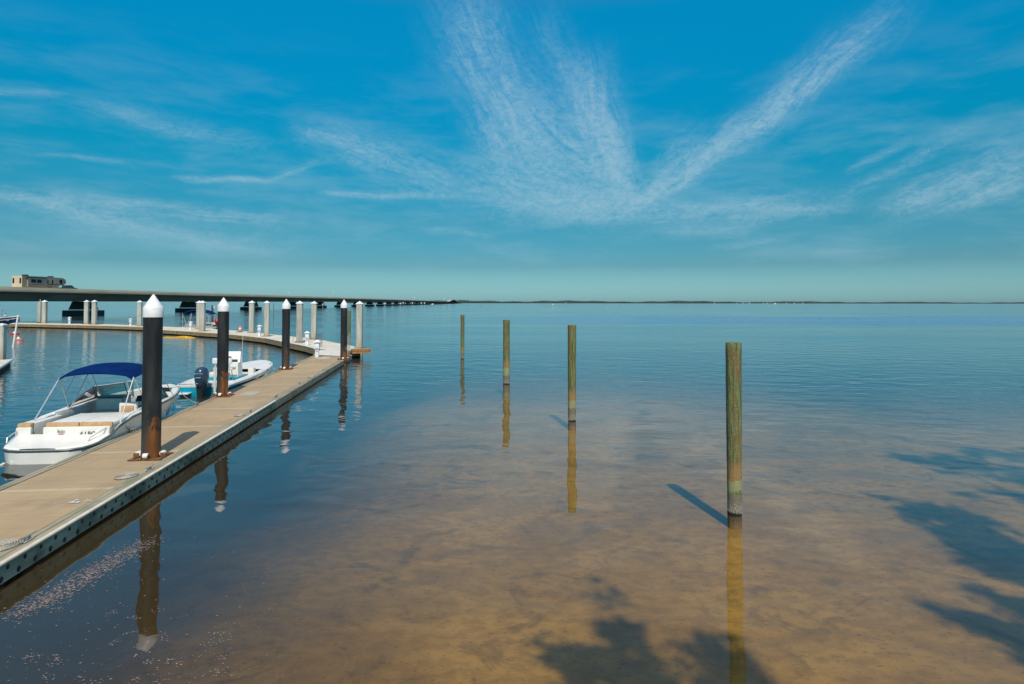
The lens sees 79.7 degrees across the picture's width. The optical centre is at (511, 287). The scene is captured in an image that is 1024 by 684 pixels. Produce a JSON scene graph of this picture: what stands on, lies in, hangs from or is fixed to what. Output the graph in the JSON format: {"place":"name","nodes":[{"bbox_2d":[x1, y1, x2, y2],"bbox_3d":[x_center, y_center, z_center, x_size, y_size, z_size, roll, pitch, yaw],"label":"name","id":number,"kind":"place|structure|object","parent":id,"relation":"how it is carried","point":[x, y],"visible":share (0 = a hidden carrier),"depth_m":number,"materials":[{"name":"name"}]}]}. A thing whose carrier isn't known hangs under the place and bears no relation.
{"place":"outdoors","nodes":[
{"label":"outdoors","id":0,"kind":"place"},
{"bbox_2d":[0,302,1023,683],"bbox_3d":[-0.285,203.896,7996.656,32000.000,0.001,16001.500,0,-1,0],"label":"water","id":1,"kind":"structure","parent":0,"point":[192,518],"depth_m":30.91,"materials":[{"name":"blue liquid"}]},
{"bbox_2d":[0,323,7,359],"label":"concrete pile","id":2,"kind":"object","parent":1,"relation":"in","point":[3,337],"visible":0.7,"depth_m":38.41,"materials":[{"name":"white concrete"}]},
{"bbox_2d":[0,359,13,371],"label":"boat","id":3,"kind":"object","parent":1,"relation":"on","point":[4,364],"visible":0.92,"depth_m":36.28,"materials":[{"name":"white plastic"}]},
{"bbox_2d":[0,308,19,322],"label":"blue speedboat","id":4,"kind":"object","parent":1,"relation":"on","point":[8,319],"visible":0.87,"depth_m":112.40,"materials":[{"name":"white plastic"}]},
{"bbox_2d":[12,315,18,346],"bbox_3d":[-43.611,4.382,53.775,0.140,3.956,0.838,0,-1,-2],"label":"leaning stake","id":5,"kind":"object","parent":1,"relation":"in","point":[15,331],"visible":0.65,"depth_m":53.84,"materials":[{"name":"white plastic"}]},
{"bbox_2d":[37,299,41,322],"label":"concrete pile","id":6,"kind":"object","parent":1,"relation":"in","point":[39,308],"visible":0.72,"depth_m":102.19,"materials":[{"name":"grey concrete"}]},
{"bbox_2d":[41,300,47,322],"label":"concrete pile","id":7,"kind":"object","parent":1,"relation":"in","point":[44,316],"visible":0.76,"depth_m":97.83,"materials":[{"name":"white concrete"}]},
{"bbox_2d":[84,300,89,323],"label":"concrete pile","id":8,"kind":"object","parent":1,"relation":"in","point":[86,311],"visible":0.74,"depth_m":94.08,"materials":[{"name":"white concrete"}]},
{"bbox_2d":[0,362,179,465],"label":"bowrider boat","id":9,"kind":"object","parent":1,"relation":"on","point":[87,419],"visible":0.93,"depth_m":16.44,"materials":[{"name":"white plastic"}]},
{"bbox_2d":[89,300,97,324],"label":"concrete pile","id":10,"kind":"object","parent":1,"relation":"in","point":[94,314],"visible":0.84,"depth_m":92.32,"materials":[{"name":"white concrete"}]},
{"bbox_2d":[136,301,142,325],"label":"concrete pile","id":11,"kind":"object","parent":1,"relation":"in","point":[139,311],"visible":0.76,"depth_m":86.99,"materials":[{"name":"white concrete"}]},
{"bbox_2d":[127,294,173,460],"bbox_3d":[-8.401,3.824,14.274,0.720,7.325,0.704,0,-1,-7],"label":"guide pile","id":12,"kind":"object","parent":1,"relation":"in","point":[152,351],"visible":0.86,"depth_m":14.16,"materials":[{"name":"black metal"}]},
{"bbox_2d":[0,355,351,584],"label":"floating dock","id":13,"kind":"object","parent":1,"relation":"on","point":[38,500],"visible":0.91,"depth_m":13.22,"materials":[{"name":"concrete"}]},
{"bbox_2d":[0,538,20,550],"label":"rope coil","id":14,"kind":"object","parent":13,"relation":"on","point":[5,544],"visible":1,"depth_m":9.08,"materials":[{"name":"white fabric"}]},
{"bbox_2d":[18,530,36,542],"bbox_3d":[-7.299,3.770,9.238,0.070,0.097,0.382,0,-1,-5],"label":"cleat","id":15,"kind":"object","parent":13,"relation":"on","point":[26,540],"visible":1,"depth_m":9.21,"materials":[{"name":"silver metal"}]},
{"bbox_2d":[114,472,138,479],"bbox_3d":[-7.968,3.891,12.672,0.416,0.027,0.526,0,-1,0],"label":"rope coil","id":16,"kind":"object","parent":13,"relation":"on","point":[126,475],"visible":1,"depth_m":12.66,"materials":[{"name":"beige fabric"}]},
{"bbox_2d":[145,464,153,471],"bbox_3d":[-7.753,3.867,13.119,0.070,0.097,0.382,0,-1,-5],"label":"cleat","id":17,"kind":"object","parent":13,"relation":"on","point":[149,468],"visible":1,"depth_m":13.09,"materials":[{"name":"grey metal"}]},
{"bbox_2d":[313,340,320,357],"bbox_3d":[-12.771,4.008,40.200,0.436,1.162,0.436,0,-1,-6],"label":"power pedestal","id":18,"kind":"object","parent":13,"relation":"on","point":[316,345],"visible":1,"depth_m":40.07,"materials":[{"name":"white plastic"}]},
{"bbox_2d":[314,350,339,356],"bbox_3d":[-12.490,4.524,42.023,2.135,0.260,2.566,0,-1,0],"label":"gangway plate","id":19,"kind":"object","parent":13,"relation":"on","point":[336,353],"visible":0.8,"depth_m":42.22,"materials":[{"name":"metal"}]},
{"bbox_2d":[163,336,194,337],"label":"yellow float","id":20,"kind":"object","parent":1,"relation":"on","point":[180,337],"visible":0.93,"depth_m":67.69,"materials":[{"name":"plastic"}]},
{"bbox_2d":[9,323,359,356],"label":"breakwater dock","id":21,"kind":"object","parent":1,"relation":"on","point":[273,339],"visible":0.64,"depth_m":68.83,"materials":[{"name":"beige concrete"}]},
{"bbox_2d":[257,325,261,335],"bbox_3d":[-25.124,4.299,61.037,0.437,1.166,0.437,0,-1,-6],"label":"power pedestal","id":22,"kind":"object","parent":21,"relation":"on","point":[259,328],"visible":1,"depth_m":60.91,"materials":[{"name":"white plastic"}]},
{"bbox_2d":[292,329,302,342],"bbox_3d":[-17.858,3.596,51.125,1.008,2.122,0.114,0,-1,6],"label":"lattice mast","id":23,"kind":"object","parent":21,"relation":"on","point":[299,334],"visible":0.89,"depth_m":51.10,"materials":[{"name":"grey metal"}]},
{"bbox_2d":[305,331,309,344],"bbox_3d":[-16.321,4.035,48.894,0.417,1.112,0.417,0,-1,-6],"label":"power pedestal","id":24,"kind":"object","parent":21,"relation":"on","point":[307,335],"visible":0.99,"depth_m":48.78,"materials":[{"name":"white plastic"}]},
{"bbox_2d":[316,332,321,346],"bbox_3d":[-14.488,3.961,45.940,0.041,1.117,3.056,0,-1,-8],"label":"gate railing","id":25,"kind":"object","parent":21,"relation":"on","point":[319,338],"visible":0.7,"depth_m":46.49,"materials":[{"name":"silver metal"}]},
{"bbox_2d":[351,348,370,353],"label":"timber end block","id":26,"kind":"structure","parent":21,"relation":"attached to","point":[360,350],"depth_m":42.97,"materials":[{"name":"brown wood"}]},
{"bbox_2d":[196,301,200,328],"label":"concrete pile","id":27,"kind":"object","parent":1,"relation":"in","point":[197,315],"visible":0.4,"depth_m":76.88,"materials":[{"name":"white concrete"}]},
{"bbox_2d":[181,310,217,328],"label":"pontoon boat","id":28,"kind":"object","parent":1,"relation":"on","point":[211,325],"visible":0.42,"depth_m":84.85,"materials":[{"name":"metal"}]},
{"bbox_2d":[199,301,205,330],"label":"concrete pile","id":29,"kind":"object","parent":1,"relation":"in","point":[202,315],"visible":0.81,"depth_m":71.40,"materials":[{"name":"white concrete"}]},
{"bbox_2d":[211,305,214,321],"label":"brown piling","id":30,"kind":"object","parent":1,"relation":"in","point":[212,307],"visible":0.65,"depth_m":116.03,"materials":[{"name":"green wood"}]},
{"bbox_2d":[213,367,215,392],"bbox_3d":[-12.271,4.134,25.392,0.167,1.650,0.100,0,-1,0],"label":"white pipe","id":31,"kind":"object","parent":1,"relation":"in","point":[214,389],"visible":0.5,"depth_m":25.36,"materials":[{"name":"white plastic"}]},
{"bbox_2d":[210,298,234,396],"bbox_3d":[-11.142,4.053,23.600,0.720,7.325,0.704,0,-1,-7],"label":"guide pile","id":32,"kind":"object","parent":1,"relation":"in","point":[223,308],"visible":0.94,"depth_m":23.48,"materials":[{"name":"black metal"}]},
{"bbox_2d":[177,341,272,397],"bbox_3d":[-13.172,3.562,28.973,2.380,3.030,7.977,0,-1,-3],"label":"bay boat","id":33,"kind":"object","parent":1,"relation":"on","point":[200,384],"visible":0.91,"depth_m":27.11,"materials":[{"name":"white plastic"}]},
{"bbox_2d":[0,286,459,314],"bbox_3d":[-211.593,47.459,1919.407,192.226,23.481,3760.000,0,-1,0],"label":"concrete bridge","id":34,"kind":"structure","parent":1,"relation":"in","point":[188,300],"depth_m":216.38,"materials":[{"name":"grey concrete"}]},
{"bbox_2d":[12,274,65,287],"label":"travel trailer","id":35,"kind":"object","parent":34,"relation":"on","point":[23,280],"visible":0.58,"depth_m":160.54,"materials":[{"name":"beige metal"}]},
{"bbox_2d":[62,285,76,288],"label":"pickup truck","id":36,"kind":"object","parent":34,"relation":"on","point":[68,286],"visible":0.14,"depth_m":173.64,"materials":[{"name":"paint"}]},
{"bbox_2d":[247,301,255,332],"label":"concrete pile","id":37,"kind":"object","parent":1,"relation":"in","point":[251,316],"visible":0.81,"depth_m":67.59,"materials":[{"name":"white concrete"}]},
{"bbox_2d":[262,301,270,336],"bbox_3d":[-24.426,4.630,61.046,0.712,6.605,0.712,0,-1,-12],"label":"concrete pile","id":38,"kind":"object","parent":1,"relation":"in","point":[266,317],"visible":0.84,"depth_m":60.86,"materials":[{"name":"white concrete"}]},
{"bbox_2d":[277,299,293,369],"bbox_3d":[-12.196,4.288,33.044,0.720,7.325,0.704,0,-1,-7],"label":"guide pile","id":39,"kind":"object","parent":1,"relation":"in","point":[286,306],"visible":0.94,"depth_m":32.92,"materials":[{"name":"black metal"}]},
{"bbox_2d":[0,493,573,683],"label":"floating scum","id":40,"kind":"object","parent":1,"relation":"on","point":[69,588],"visible":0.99,"depth_m":8.23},
{"bbox_2d":[294,301,304,342],"bbox_3d":[-18.061,4.431,52.140,0.710,6.576,0.710,0,-1,-6],"label":"concrete pile","id":41,"kind":"object","parent":1,"relation":"in","point":[299,316],"visible":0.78,"depth_m":51.96,"materials":[{"name":"white concrete"}]},
{"bbox_2d":[309,301,317,339],"bbox_3d":[-18.204,4.546,56.390,0.685,6.560,0.685,0,-1,-3],"label":"concrete pile","id":42,"kind":"object","parent":1,"relation":"in","point":[313,320],"visible":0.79,"depth_m":56.21,"materials":[{"name":"white concrete"}]},
{"bbox_2d":[337,300,349,364],"bbox_3d":[-10.656,4.434,38.821,0.720,7.325,0.704,0,-1,-7],"label":"guide pile","id":43,"kind":"object","parent":1,"relation":"in","point":[343,341],"visible":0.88,"depth_m":38.70,"materials":[{"name":"black metal"}]},
{"bbox_2d":[347,311,350,345],"bbox_3d":[-14.577,4.196,54.852,0.300,4.192,0.300,0,-1,0],"label":"green piling","id":44,"kind":"object","parent":1,"relation":"in","point":[349,326],"visible":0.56,"depth_m":54.76,"materials":[{"name":"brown wood"}]},
{"bbox_2d":[354,301,364,355],"bbox_3d":[-11.385,4.294,45.753,0.667,6.550,0.667,0,-1,-3],"label":"concrete pile","id":45,"kind":"object","parent":1,"relation":"in","point":[359,324],"visible":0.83,"depth_m":45.58,"materials":[{"name":"white concrete"}]},
{"bbox_2d":[461,315,463,371],"bbox_3d":[-3.477,4.118,43.035,0.274,4.389,0.274,0,-1,0],"label":"wooden post","id":46,"kind":"object","parent":1,"relation":"in","point":[462,336],"visible":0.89,"depth_m":42.94,"materials":[{"name":"brown wood"}]},
{"bbox_2d":[503,320,509,395],"bbox_3d":[-0.270,3.781,29.791,0.344,4.409,0.346,0,-1,0],"label":"wooden post","id":47,"kind":"object","parent":1,"relation":"in","point":[506,352],"visible":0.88,"depth_m":29.68,"materials":[{"name":"brown wood"}]},
{"bbox_2d":[568,325,575,430],"bbox_3d":[2.007,3.510,20.525,0.286,4.493,0.284,0,-1,0],"label":"wooden post","id":48,"kind":"object","parent":1,"relation":"in","point":[571,377],"visible":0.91,"depth_m":20.43,"materials":[{"name":"brown wood"}]},
{"bbox_2d":[725,342,744,529],"bbox_3d":[4.188,3.288,11.530,0.291,4.494,0.310,1,-2,-37],"label":"wooden post","id":49,"kind":"object","parent":1,"relation":"in","point":[733,353],"visible":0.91,"depth_m":11.45,"materials":[{"name":"brown wood"}]},
{"bbox_2d":[0,0,1023,302],"label":"sky","id":50,"kind":"structure","parent":0,"point":[471,150],"materials":[{"name":"blue"}]},
{"bbox_2d":[145,357,1023,683],"bbox_3d":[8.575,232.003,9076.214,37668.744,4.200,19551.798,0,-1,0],"label":"seabed","id":51,"kind":"structure","parent":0,"point":[399,545],"depth_m":10.21,"materials":[{"name":"beige sand"}]},
{"bbox_2d":[828,303,934,303],"bbox_3d":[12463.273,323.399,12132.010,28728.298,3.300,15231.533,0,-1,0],"label":"land","id":52,"kind":"structure","parent":0,"point":[881,303],"depth_m":6736.79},
{"bbox_2d":[347,300,1023,303],"bbox_3d":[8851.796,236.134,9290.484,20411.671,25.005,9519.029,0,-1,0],"label":"wood","id":53,"kind":"object","parent":52,"relation":"on","point":[468,301],"visible":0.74,"depth_m":5248.79,"materials":[{"name":"green plant"}]}
]}

